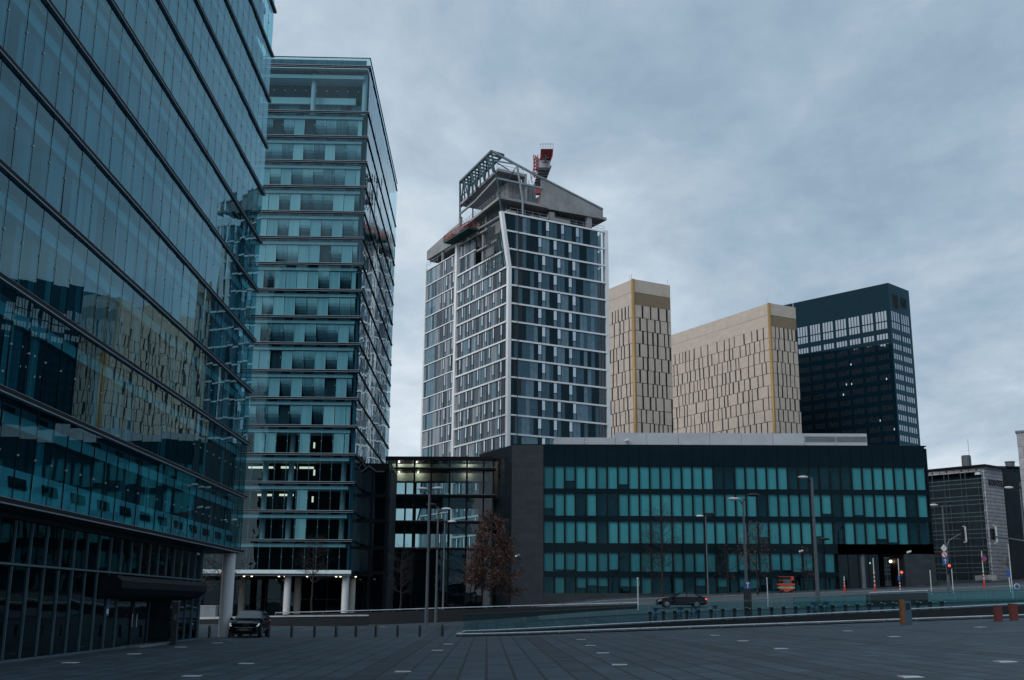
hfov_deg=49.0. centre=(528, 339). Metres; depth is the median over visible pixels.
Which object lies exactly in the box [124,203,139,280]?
window
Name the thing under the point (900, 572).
striped pole
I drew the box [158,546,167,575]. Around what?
lobby window
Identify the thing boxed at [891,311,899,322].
window
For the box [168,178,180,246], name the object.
window
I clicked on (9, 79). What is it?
window
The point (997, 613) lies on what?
square post
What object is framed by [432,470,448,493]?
window
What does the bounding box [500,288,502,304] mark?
window
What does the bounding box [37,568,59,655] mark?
lobby window
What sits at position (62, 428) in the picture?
window
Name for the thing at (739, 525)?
window
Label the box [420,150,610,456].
apartment tower
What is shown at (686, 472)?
window
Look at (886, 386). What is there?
window
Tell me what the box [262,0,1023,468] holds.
sky
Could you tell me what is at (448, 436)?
window
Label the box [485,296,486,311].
window
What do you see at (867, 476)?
window
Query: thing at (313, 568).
bare tree
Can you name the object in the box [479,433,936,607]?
office block
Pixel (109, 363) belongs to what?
window
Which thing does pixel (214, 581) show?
bare tree
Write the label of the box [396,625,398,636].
bollard
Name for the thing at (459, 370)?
window
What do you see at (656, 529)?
window
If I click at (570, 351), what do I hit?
window
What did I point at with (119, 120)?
window
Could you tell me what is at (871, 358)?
window
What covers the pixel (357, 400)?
side window
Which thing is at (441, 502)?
window
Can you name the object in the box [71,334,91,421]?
window
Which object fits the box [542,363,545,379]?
window
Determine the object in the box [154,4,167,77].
window
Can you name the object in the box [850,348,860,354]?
window
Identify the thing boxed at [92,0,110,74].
window
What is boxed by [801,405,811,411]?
window
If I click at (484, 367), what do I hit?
window
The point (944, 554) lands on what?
traffic light
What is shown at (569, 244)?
window
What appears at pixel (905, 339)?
window
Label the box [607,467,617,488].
window
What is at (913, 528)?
window
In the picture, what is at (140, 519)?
window
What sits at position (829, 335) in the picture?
window
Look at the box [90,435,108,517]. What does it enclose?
window
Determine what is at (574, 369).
window
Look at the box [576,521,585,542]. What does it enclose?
window
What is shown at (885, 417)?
window
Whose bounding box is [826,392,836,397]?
window
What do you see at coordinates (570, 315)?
window
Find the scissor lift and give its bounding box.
[777,576,794,592]
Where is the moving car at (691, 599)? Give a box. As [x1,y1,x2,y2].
[655,592,706,607]
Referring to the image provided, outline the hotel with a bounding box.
[883,446,1023,581]
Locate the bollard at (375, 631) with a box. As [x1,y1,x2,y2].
[374,625,376,636]
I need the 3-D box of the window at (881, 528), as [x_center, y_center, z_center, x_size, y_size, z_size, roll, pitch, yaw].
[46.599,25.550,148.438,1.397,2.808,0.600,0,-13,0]
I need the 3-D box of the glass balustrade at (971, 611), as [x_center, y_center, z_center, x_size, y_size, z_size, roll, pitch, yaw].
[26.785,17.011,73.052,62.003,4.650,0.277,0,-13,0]
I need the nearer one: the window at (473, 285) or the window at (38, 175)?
the window at (38, 175)
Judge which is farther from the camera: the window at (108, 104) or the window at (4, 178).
the window at (108, 104)
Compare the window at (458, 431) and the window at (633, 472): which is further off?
the window at (458, 431)
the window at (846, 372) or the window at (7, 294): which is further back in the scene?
the window at (846, 372)
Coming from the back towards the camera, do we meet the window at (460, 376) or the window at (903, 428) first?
the window at (903, 428)
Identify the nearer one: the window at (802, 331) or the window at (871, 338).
the window at (871, 338)
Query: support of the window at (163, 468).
in the office tower at (131, 165)
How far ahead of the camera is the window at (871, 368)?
405.09 m
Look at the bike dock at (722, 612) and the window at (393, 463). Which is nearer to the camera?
the bike dock at (722, 612)
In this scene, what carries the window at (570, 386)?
in the apartment tower at (516, 343)
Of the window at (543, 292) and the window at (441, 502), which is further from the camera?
the window at (543, 292)
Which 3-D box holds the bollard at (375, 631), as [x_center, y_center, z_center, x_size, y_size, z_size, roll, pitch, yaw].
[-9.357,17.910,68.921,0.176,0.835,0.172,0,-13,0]
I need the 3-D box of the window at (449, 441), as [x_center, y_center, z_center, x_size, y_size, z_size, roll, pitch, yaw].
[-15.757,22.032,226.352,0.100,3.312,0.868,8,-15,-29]
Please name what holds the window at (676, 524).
in the office block
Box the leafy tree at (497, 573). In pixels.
[452,507,527,607]
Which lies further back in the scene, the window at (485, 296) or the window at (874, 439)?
the window at (874, 439)
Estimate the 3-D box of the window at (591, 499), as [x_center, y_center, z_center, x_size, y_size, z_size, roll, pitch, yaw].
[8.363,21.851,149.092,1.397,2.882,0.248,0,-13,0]
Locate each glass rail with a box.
[793,594,870,610]
[928,589,1023,605]
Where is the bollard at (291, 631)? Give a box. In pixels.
[290,625,292,636]
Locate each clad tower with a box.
[609,274,672,437]
[671,299,801,432]
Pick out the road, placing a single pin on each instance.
(730, 602)
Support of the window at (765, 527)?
in the office block
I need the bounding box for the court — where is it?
[199,617,526,627]
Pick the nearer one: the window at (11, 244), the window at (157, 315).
the window at (11, 244)
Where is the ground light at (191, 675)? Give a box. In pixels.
[181,675,201,676]
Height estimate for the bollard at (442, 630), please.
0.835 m
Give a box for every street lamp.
[416,487,442,624]
[426,503,450,622]
[435,518,456,609]
[696,512,714,596]
[728,493,758,580]
[798,476,829,606]
[930,501,953,590]
[1004,486,1023,536]
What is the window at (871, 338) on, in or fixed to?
in the dark tower at (856, 363)
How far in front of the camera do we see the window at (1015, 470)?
190.33 m
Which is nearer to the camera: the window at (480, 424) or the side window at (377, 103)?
the side window at (377, 103)
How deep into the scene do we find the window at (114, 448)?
46.01 m
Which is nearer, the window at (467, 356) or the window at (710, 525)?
the window at (710, 525)
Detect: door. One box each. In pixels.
[115,602,133,645]
[131,602,149,644]
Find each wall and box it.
[199,616,235,623]
[269,615,368,625]
[275,602,636,624]
[866,590,927,606]
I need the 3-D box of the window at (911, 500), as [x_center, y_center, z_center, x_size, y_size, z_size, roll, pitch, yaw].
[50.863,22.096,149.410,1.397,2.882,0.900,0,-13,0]
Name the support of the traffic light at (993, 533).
on the road
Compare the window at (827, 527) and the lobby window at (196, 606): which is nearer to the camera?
the lobby window at (196, 606)
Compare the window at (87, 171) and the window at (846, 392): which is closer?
the window at (87, 171)
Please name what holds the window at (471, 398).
in the apartment tower at (516, 343)
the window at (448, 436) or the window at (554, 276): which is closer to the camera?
the window at (554, 276)
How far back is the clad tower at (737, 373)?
391.73 m
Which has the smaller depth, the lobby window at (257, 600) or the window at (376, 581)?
the window at (376, 581)
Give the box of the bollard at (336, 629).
[334,625,337,636]
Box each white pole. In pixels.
[637,577,638,609]
[766,578,768,606]
[1008,544,1013,597]
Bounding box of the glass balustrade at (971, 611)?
[463,586,1023,632]
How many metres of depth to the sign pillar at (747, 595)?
83.63 m
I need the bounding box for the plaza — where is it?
[0,602,1023,679]
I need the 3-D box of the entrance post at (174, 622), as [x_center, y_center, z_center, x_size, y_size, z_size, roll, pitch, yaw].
[-17.135,13.776,54.477,0.320,2.220,0.320,0,-13,0]
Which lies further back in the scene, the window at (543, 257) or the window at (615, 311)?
the window at (615, 311)
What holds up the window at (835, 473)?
in the office block
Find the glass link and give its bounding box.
[355,456,495,612]
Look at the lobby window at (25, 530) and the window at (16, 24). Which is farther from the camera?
the lobby window at (25, 530)
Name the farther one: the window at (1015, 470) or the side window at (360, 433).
the window at (1015, 470)
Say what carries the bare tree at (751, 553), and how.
on the road
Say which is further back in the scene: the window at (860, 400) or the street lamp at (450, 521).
the window at (860, 400)
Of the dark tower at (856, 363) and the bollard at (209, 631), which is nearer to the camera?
the bollard at (209, 631)
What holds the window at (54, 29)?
in the office tower at (131, 165)
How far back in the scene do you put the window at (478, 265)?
224.45 m
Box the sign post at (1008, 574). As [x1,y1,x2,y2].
[1006,569,1010,591]
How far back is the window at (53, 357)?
39.73 m
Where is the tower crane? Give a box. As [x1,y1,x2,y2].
[531,144,552,195]
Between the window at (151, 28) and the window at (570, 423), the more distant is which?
the window at (570, 423)
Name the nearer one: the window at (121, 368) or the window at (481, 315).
the window at (121, 368)
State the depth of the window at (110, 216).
45.52 m
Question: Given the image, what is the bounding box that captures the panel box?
[200,605,217,616]
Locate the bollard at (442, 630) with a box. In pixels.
[441,625,443,636]
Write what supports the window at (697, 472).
in the office block
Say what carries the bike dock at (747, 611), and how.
on the plaza
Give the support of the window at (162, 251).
in the office tower at (131, 165)
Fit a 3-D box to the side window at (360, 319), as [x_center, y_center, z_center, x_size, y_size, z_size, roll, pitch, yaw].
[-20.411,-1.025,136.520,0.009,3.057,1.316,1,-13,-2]
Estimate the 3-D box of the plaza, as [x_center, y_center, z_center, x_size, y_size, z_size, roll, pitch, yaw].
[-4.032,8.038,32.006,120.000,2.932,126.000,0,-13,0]
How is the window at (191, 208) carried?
in the office tower at (131, 165)
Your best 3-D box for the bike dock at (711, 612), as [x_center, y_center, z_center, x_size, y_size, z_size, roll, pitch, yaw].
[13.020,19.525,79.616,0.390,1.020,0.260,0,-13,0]
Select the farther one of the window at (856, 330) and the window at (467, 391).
the window at (856, 330)
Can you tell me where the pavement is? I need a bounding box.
[535,581,1023,606]
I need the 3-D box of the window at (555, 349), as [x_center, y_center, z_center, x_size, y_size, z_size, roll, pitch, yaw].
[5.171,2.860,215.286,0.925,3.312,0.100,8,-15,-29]
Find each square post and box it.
[992,606,1002,620]
[1008,604,1018,619]
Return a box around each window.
[0,58,20,166]
[0,168,8,252]
[0,177,26,281]
[0,281,15,385]
[0,395,22,497]
[0,517,17,562]
[0,565,12,659]
[3,0,29,68]
[3,566,29,659]
[6,292,33,393]
[10,79,37,182]
[12,403,39,501]
[14,521,34,563]
[17,193,43,294]
[21,567,45,657]
[22,0,47,88]
[23,303,49,401]
[28,99,53,198]
[30,410,54,505]
[30,524,49,564]
[35,209,59,305]
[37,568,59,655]
[39,9,63,106]
[41,314,64,408]
[45,117,68,212]
[45,526,63,566]
[47,417,69,508]
[51,222,73,315]
[52,570,73,653]
[55,29,77,123]
[57,325,78,415]
[60,133,81,225]
[61,529,77,567]
[62,423,83,511]
[65,0,82,38]
[66,235,87,325]
[66,571,86,652]
[70,48,90,139]
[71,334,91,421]
[74,531,89,568]
[75,148,95,237]
[76,429,96,515]
[79,0,97,56]
[79,572,98,650]
[80,247,99,333]
[84,66,102,154]
[85,342,104,427]
[87,534,101,569]
[88,164,107,249]
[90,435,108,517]
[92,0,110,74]
[92,573,109,649]
[93,258,111,342]
[97,83,114,168]
[98,351,115,432]
[99,536,112,570]
[101,178,119,260]
[102,440,119,520]
[104,574,120,647]
[105,5,122,89]
[105,269,122,350]
[109,99,125,182]
[110,359,126,437]
[110,538,123,571]
[113,191,129,270]
[114,445,130,522]
[116,24,132,104]
[117,279,133,357]
[121,114,136,193]
[121,366,136,442]
[121,540,133,572]
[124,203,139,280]
[125,449,140,525]
[127,40,143,119]
[128,289,143,364]
[131,129,146,205]
[131,541,142,573]
[132,372,146,447]
[135,0,147,46]
[135,214,149,290]
[135,454,149,527]
[138,57,152,133]
[138,298,152,371]
[141,543,151,574]
[142,142,155,216]
[142,379,155,451]
[144,0,158,63]
[145,225,158,298]
[145,458,158,529]
[148,72,161,146]
[148,306,161,377]
[150,545,159,574]
[151,155,164,227]
[151,385,164,455]
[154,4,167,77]
[154,236,167,306]
[155,462,167,531]
[157,86,170,157]
[157,314,170,383]
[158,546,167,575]
[160,167,172,236]
[160,391,172,459]
[163,20,175,90]
[163,245,175,313]
[163,466,175,533]
[165,100,177,169]
[166,322,178,389]
[166,548,175,576]
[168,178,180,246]
[168,396,180,462]
[168,579,180,640]
[171,36,183,103]
[171,469,183,534]
[172,254,182,321]
[174,112,185,180]
[174,329,185,394]
[174,549,182,576]
[176,402,188,466]
[177,189,188,254]
[177,579,187,639]
[179,50,190,116]
[179,262,190,328]
[179,473,190,536]
[181,550,189,577]
[182,126,193,190]
[184,199,195,264]
[184,580,194,638]
[187,63,197,128]
[189,551,196,578]
[191,581,200,637]
[192,3,202,67]
[195,553,202,578]
[201,578,204,604]
[204,578,220,612]
[210,124,350,568]
[219,578,235,616]
[234,578,251,615]
[250,578,266,610]
[265,578,281,615]
[281,578,294,613]
[300,578,311,613]
[312,578,327,613]
[327,579,341,612]
[350,115,395,574]
[355,428,356,452]
[355,550,367,570]
[355,575,367,612]
[356,400,357,424]
[356,429,357,453]
[357,373,358,396]
[357,402,358,427]
[358,346,359,369]
[358,374,360,399]
[358,522,368,545]
[359,319,360,342]
[359,433,360,457]
[359,497,369,518]
[360,292,361,315]
[360,377,361,401]
[360,470,370,493]
[361,408,362,431]
[361,436,362,459]
[362,240,363,264]
[368,70,370,111]
[369,575,382,611]
[370,75,371,117]
[370,550,383,570]
[371,79,372,121]
[371,523,384,545]
[372,85,373,125]
[372,497,385,518]
[373,89,374,130]
[373,470,386,493]
[374,93,375,134]
[375,97,376,136]
[376,103,377,142]
[377,107,378,143]
[378,112,379,147]
[378,116,380,151]
[379,122,380,155]
[380,121,381,159]
[381,125,382,163]
[382,130,383,167]
[383,134,384,171]
[385,143,386,180]
[386,149,387,184]
[387,153,388,188]
[387,461,395,466]
[393,550,410,610]
[395,523,411,546]
[396,470,413,493]
[396,497,412,519]
[397,461,413,466]
[411,550,426,610]
[413,523,427,546]
[414,497,427,519]
[415,461,430,466]
[415,470,430,493]
[429,550,446,609]
[430,523,447,546]
[431,497,447,519]
[432,461,448,466]
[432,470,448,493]
[447,424,449,440]
[448,550,464,609]
[449,406,451,422]
[449,441,450,456]
[449,523,464,546]
[450,471,465,493]
[450,497,465,520]
[451,461,465,466]
[457,429,459,444]
[458,359,460,374]
[458,394,459,409]
[459,411,461,426]
[460,376,461,391]
[464,427,466,443]
[465,356,467,372]
[465,391,467,407]
[466,322,468,337]
[466,409,468,424]
[466,550,481,608]
[467,373,469,388]
[467,471,482,493]
[467,497,482,520]
[467,523,480,546]
[468,304,470,319]
[468,338,469,353]
[468,461,482,466]
[470,389,472,405]
[470,426,471,441]
[471,319,473,334]
[471,354,473,369]
[472,285,474,300]
[475,442,477,456]
[476,370,478,385]
[476,406,477,421]
[477,299,479,314]
[477,334,478,349]
[478,265,479,279]
[479,423,481,439]
[480,350,482,366]
[480,386,481,402]
[481,280,483,295]
[481,315,482,330]
[483,403,485,419]
[483,551,490,608]
[484,331,486,346]
[484,367,485,382]
[484,471,492,493]
[484,497,491,520]
[485,261,487,276]
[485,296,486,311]
[485,461,492,466]
[487,384,489,400]
[487,420,489,437]
[488,311,490,327]
[488,347,490,363]
[489,276,490,291]
[491,401,493,417]
[492,292,494,307]
[492,328,494,343]
[492,364,493,380]
[497,380,499,396]
[497,418,499,434]
[498,271,500,287]
[498,307,500,323]
[498,343,499,359]
[499,398,500,414]
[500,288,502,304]
[500,324,501,340]
[537,418,541,435]
[538,237,541,252]
[538,272,541,288]
[538,308,541,324]
[538,344,541,360]
[538,381,541,397]
[541,400,545,416]
[541,438,545,443]
[542,255,545,271]
[542,291,545,306]
[542,327,545,342]
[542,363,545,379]
[546,221,549,236]
[553,240,556,255]
[553,275,556,290]
[553,310,556,326]
[553,346,557,362]
[553,383,557,399]
[553,420,557,436]
[557,258,560,273]
[557,293,560,309]
[557,329,560,344]
[557,365,560,381]
[557,402,561,418]
[561,224,564,239]
[565,466,574,487]
[568,243,571,258]
[568,277,571,293]
[568,313,572,328]
[568,348,572,364]
[569,385,572,400]
[569,421,572,436]
[572,261,575,276]
[572,296,575,311]
[572,331,576,347]
[572,367,576,383]
[573,403,576,419]
[575,227,579,242]
[575,466,585,487]
[575,494,585,515]
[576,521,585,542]
[586,466,596,488]
[586,494,596,515]
[596,466,606,488]
[597,494,607,515]
[597,521,607,542]
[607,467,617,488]
[607,494,617,515]
[608,521,618,542]
[609,311,615,436]
[618,467,628,488]
[618,494,628,515]
[618,522,628,542]
[628,467,638,488]
[629,494,639,515]
[629,522,639,542]
[639,467,649,488]
[639,494,649,515]
[640,522,650,542]
[649,467,659,488]
[650,494,660,515]
[651,522,660,542]
[660,467,670,488]
[661,494,671,515]
[661,522,671,542]
[671,467,681,488]
[671,494,682,515]
[672,522,682,542]
[681,467,691,488]
[682,494,692,515]
[683,522,693,542]
[692,467,702,488]
[693,494,703,515]
[693,522,704,542]
[702,467,713,488]
[703,494,714,515]
[704,522,715,542]
[713,467,723,488]
[714,494,724,515]
[715,522,725,543]
[724,467,734,488]
[725,494,735,515]
[726,522,736,543]
[734,467,745,488]
[735,494,746,515]
[736,522,747,543]
[745,467,755,488]
[746,494,756,515]
[747,522,758,543]
[755,467,766,488]
[757,494,767,515]
[758,522,768,543]
[766,467,777,488]
[767,494,778,515]
[768,522,779,543]
[777,467,787,488]
[778,494,789,515]
[779,522,790,543]
[787,467,798,488]
[789,495,799,515]
[790,522,801,543]
[797,326,806,336]
[798,337,807,344]
[798,348,807,353]
[798,467,809,488]
[799,357,808,363]
[799,367,808,372]
[799,495,810,516]
[800,376,809,382]
[800,386,810,391]
[801,395,810,401]
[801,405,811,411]
[801,522,812,543]
[802,386,917,445]
[802,415,811,420]
[808,467,819,488]
[810,324,819,334]
[810,334,820,341]
[810,495,821,516]
[811,345,820,351]
[811,355,821,361]
[811,522,822,543]
[812,364,821,370]
[813,374,822,380]
[813,384,822,390]
[813,554,824,571]
[814,393,823,399]
[814,403,823,409]
[815,413,824,419]
[815,423,825,428]
[819,467,830,488]
[821,495,831,516]
[822,321,832,331]
[822,522,833,543]
[823,332,832,339]
[824,343,833,349]
[824,353,834,359]
[825,362,834,368]
[825,372,835,378]
[826,382,835,388]
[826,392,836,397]
[827,401,836,407]
[828,411,837,417]
[828,421,838,427]
[830,467,841,489]
[831,495,842,516]
[833,522,844,543]
[835,319,845,329]
[836,329,845,337]
[836,341,846,347]
[837,350,847,356]
[838,360,847,366]
[838,370,848,376]
[839,380,849,386]
[839,390,849,395]
[840,400,850,405]
[840,467,851,489]
[841,410,850,415]
[841,419,851,425]
[842,495,853,516]
[844,522,855,543]
[848,316,858,327]
[849,327,859,334]
[850,338,859,344]
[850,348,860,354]
[851,358,861,364]
[851,368,861,374]
[851,467,862,489]
[852,378,862,384]
[853,388,863,394]
[853,398,863,403]
[853,495,864,516]
[854,408,864,414]
[854,522,865,543]
[855,418,865,424]
[855,428,865,433]
[862,313,872,324]
[862,324,872,332]
[862,468,873,489]
[863,336,873,342]
[863,495,874,516]
[864,346,874,352]
[864,356,874,362]
[865,366,875,372]
[865,522,876,543]
[866,376,876,382]
[866,386,876,392]
[867,396,877,402]
[868,406,878,412]
[868,416,879,422]
[869,426,879,432]
[870,437,880,442]
[872,468,883,489]
[874,495,885,516]
[875,311,886,321]
[876,322,886,329]
[876,523,887,543]
[877,333,887,339]
[877,343,888,349]
[878,353,888,359]
[879,363,889,369]
[879,373,890,380]
[880,384,891,390]
[881,394,891,400]
[882,404,892,410]
[882,414,893,420]
[883,425,893,431]
[883,468,894,489]
[884,435,894,441]
[885,495,896,516]
[887,523,898,543]
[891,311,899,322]
[892,322,900,330]
[893,333,900,340]
[893,343,901,350]
[893,468,904,489]
[894,353,902,360]
[895,363,903,370]
[895,495,906,516]
[896,373,903,380]
[896,383,904,390]
[897,394,905,400]
[897,523,908,543]
[898,404,905,410]
[899,414,906,420]
[899,424,907,431]
[901,314,909,325]
[902,325,909,333]
[903,337,910,343]
[903,346,911,353]
[904,356,911,363]
[904,468,915,489]
[905,366,912,373]
[905,376,913,383]
[906,495,917,516]
[908,523,919,543]
[915,468,926,489]
[917,495,928,516]
[919,523,930,543]
[1014,469,1020,486]
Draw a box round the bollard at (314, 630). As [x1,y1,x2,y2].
[313,625,315,636]
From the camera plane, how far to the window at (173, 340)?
54.65 m
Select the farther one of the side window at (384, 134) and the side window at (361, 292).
the side window at (384, 134)
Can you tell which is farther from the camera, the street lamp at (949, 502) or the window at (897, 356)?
the window at (897, 356)
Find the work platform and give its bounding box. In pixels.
[444,221,478,244]
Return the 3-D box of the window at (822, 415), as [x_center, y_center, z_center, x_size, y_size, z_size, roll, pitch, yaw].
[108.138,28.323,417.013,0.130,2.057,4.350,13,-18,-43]
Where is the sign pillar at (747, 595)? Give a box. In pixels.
[743,581,751,616]
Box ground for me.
[483,579,1023,624]
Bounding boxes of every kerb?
[456,614,1023,636]
[541,585,1023,606]
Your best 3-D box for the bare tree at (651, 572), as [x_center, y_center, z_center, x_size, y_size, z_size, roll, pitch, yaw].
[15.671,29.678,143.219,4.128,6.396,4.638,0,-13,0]
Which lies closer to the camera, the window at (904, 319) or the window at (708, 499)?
the window at (708, 499)
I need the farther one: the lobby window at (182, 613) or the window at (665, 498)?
the window at (665, 498)
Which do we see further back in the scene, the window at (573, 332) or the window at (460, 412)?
the window at (460, 412)
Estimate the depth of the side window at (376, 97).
151.56 m
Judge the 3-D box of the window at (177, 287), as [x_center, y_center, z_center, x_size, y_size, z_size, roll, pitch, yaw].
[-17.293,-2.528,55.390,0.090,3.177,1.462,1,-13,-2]
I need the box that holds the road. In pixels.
[538,586,1023,619]
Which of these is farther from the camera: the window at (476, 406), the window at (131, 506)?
the window at (476, 406)
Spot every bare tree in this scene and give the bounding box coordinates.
[202,542,254,616]
[290,531,337,613]
[382,543,424,610]
[633,503,684,596]
[636,548,661,596]
[713,544,738,593]
[732,521,775,594]
[792,546,823,590]
[996,550,1023,574]
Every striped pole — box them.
[873,559,876,591]
[898,560,902,590]
[981,551,986,586]
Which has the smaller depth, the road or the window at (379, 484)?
the road
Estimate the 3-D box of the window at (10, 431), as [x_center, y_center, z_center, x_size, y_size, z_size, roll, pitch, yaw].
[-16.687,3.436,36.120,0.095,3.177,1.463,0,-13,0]
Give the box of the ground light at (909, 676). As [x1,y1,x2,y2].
[897,676,921,677]
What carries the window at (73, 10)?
in the office tower at (131, 165)
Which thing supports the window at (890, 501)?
in the office block
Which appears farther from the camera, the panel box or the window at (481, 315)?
the window at (481, 315)
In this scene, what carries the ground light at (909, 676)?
on the plaza
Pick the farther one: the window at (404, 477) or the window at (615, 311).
the window at (615, 311)
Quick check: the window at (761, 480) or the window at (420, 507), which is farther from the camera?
the window at (420, 507)
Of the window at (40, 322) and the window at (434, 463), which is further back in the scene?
the window at (434, 463)
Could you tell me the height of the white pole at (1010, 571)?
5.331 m
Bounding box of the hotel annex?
[1000,461,1023,514]
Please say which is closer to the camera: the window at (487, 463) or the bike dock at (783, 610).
the bike dock at (783, 610)
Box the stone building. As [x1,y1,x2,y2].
[1015,430,1023,507]
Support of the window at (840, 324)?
in the dark tower at (856, 363)
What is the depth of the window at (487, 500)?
152.97 m
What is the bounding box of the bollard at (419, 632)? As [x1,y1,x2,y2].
[418,625,420,636]
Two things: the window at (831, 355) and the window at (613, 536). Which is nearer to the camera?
the window at (613, 536)
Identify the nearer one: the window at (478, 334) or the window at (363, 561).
the window at (363, 561)
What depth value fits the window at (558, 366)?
214.88 m
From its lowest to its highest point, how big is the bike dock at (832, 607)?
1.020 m
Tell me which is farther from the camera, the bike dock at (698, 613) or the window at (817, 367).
the window at (817, 367)
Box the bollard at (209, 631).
[207,626,210,637]
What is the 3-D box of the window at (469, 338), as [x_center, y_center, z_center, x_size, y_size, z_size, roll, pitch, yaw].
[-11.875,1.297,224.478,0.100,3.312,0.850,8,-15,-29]
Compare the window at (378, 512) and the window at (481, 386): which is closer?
the window at (378, 512)
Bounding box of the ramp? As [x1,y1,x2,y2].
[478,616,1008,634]
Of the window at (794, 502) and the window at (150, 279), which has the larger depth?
the window at (794, 502)
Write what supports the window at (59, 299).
in the office tower at (131, 165)
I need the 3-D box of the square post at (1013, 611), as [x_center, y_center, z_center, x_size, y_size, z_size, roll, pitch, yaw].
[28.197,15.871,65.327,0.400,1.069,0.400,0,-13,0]
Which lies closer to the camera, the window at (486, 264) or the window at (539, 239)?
the window at (539, 239)
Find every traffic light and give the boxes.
[941,526,966,594]
[990,525,1023,543]
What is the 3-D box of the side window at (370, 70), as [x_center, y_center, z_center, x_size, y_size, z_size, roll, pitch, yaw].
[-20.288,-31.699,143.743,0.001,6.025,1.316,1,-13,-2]
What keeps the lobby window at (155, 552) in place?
in the office tower at (131, 165)
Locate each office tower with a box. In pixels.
[0,0,276,662]
[201,56,397,616]
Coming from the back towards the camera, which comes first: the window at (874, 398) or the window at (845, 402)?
the window at (845, 402)
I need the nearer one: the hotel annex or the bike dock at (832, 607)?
the bike dock at (832, 607)
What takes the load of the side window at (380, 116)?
in the office tower at (318, 425)
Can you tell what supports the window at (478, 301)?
in the apartment tower at (516, 343)
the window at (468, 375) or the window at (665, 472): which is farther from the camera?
the window at (468, 375)
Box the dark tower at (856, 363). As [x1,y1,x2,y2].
[784,283,920,445]
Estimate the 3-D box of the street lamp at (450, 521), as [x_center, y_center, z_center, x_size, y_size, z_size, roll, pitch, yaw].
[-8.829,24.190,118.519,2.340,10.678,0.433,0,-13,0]
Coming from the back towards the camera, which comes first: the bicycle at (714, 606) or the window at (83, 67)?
the bicycle at (714, 606)
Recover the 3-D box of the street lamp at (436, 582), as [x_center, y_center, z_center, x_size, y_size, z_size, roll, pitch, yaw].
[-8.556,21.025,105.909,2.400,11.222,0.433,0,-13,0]
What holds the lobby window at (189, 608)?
in the office tower at (131, 165)
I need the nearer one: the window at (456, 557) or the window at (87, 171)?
the window at (87, 171)
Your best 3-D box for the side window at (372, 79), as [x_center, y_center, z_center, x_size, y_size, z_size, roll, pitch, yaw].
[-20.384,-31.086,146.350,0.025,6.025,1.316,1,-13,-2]
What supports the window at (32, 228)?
in the office tower at (131, 165)
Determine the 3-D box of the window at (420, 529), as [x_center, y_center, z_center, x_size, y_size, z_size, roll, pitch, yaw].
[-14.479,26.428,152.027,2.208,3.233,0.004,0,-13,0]
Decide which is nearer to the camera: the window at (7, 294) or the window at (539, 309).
the window at (7, 294)
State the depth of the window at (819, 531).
148.23 m
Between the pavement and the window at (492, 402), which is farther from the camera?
the window at (492, 402)
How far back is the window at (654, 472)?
149.86 m
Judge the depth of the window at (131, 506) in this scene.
48.82 m
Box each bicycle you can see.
[651,607,659,622]
[676,607,682,621]
[688,606,699,620]
[711,605,718,619]
[811,602,817,614]
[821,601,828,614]
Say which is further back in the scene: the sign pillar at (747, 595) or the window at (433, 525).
the window at (433, 525)
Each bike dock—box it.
[648,611,651,623]
[661,610,666,622]
[673,610,676,621]
[685,609,690,621]
[697,609,701,620]
[709,608,714,619]
[721,608,725,619]
[732,607,737,618]
[745,607,750,618]
[757,607,760,617]
[769,606,774,616]
[781,606,786,616]
[793,605,798,615]
[806,605,811,615]
[819,604,824,614]
[830,604,836,613]
[843,604,847,613]
[855,603,860,612]
[880,602,885,611]
[891,602,896,610]
[915,601,921,609]
[939,600,945,608]
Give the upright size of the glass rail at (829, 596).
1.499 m
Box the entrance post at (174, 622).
[170,601,180,644]
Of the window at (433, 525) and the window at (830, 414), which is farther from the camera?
the window at (830, 414)
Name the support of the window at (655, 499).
in the office block
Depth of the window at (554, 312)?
216.88 m
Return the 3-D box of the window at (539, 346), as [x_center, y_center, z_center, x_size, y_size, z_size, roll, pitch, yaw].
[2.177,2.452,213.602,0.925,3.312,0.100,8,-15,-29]
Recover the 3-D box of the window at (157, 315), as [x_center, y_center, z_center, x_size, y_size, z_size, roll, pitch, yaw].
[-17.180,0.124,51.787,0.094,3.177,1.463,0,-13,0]
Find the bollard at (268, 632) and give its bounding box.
[267,625,270,637]
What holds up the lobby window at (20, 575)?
in the office tower at (131, 165)
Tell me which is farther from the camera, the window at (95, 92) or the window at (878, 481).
the window at (878, 481)
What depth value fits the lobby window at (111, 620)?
48.84 m
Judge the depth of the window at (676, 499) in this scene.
149.06 m
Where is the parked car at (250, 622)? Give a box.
[229,610,269,637]
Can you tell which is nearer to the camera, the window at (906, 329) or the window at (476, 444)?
the window at (476, 444)
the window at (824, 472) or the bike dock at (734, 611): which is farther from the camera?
the window at (824, 472)
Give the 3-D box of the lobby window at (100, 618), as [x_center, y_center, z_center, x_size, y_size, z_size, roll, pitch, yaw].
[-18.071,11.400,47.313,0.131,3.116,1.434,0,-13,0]
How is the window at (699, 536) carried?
in the office block
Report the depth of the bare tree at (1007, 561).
147.31 m
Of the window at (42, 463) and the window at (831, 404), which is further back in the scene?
the window at (831, 404)
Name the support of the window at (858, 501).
in the office block
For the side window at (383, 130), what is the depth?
161.67 m
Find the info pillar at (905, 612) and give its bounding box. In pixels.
[899,600,911,624]
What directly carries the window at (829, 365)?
in the dark tower at (856, 363)
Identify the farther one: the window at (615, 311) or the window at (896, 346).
the window at (896, 346)
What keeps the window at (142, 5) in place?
in the office tower at (131, 165)
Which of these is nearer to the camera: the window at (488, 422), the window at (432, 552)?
the window at (432, 552)

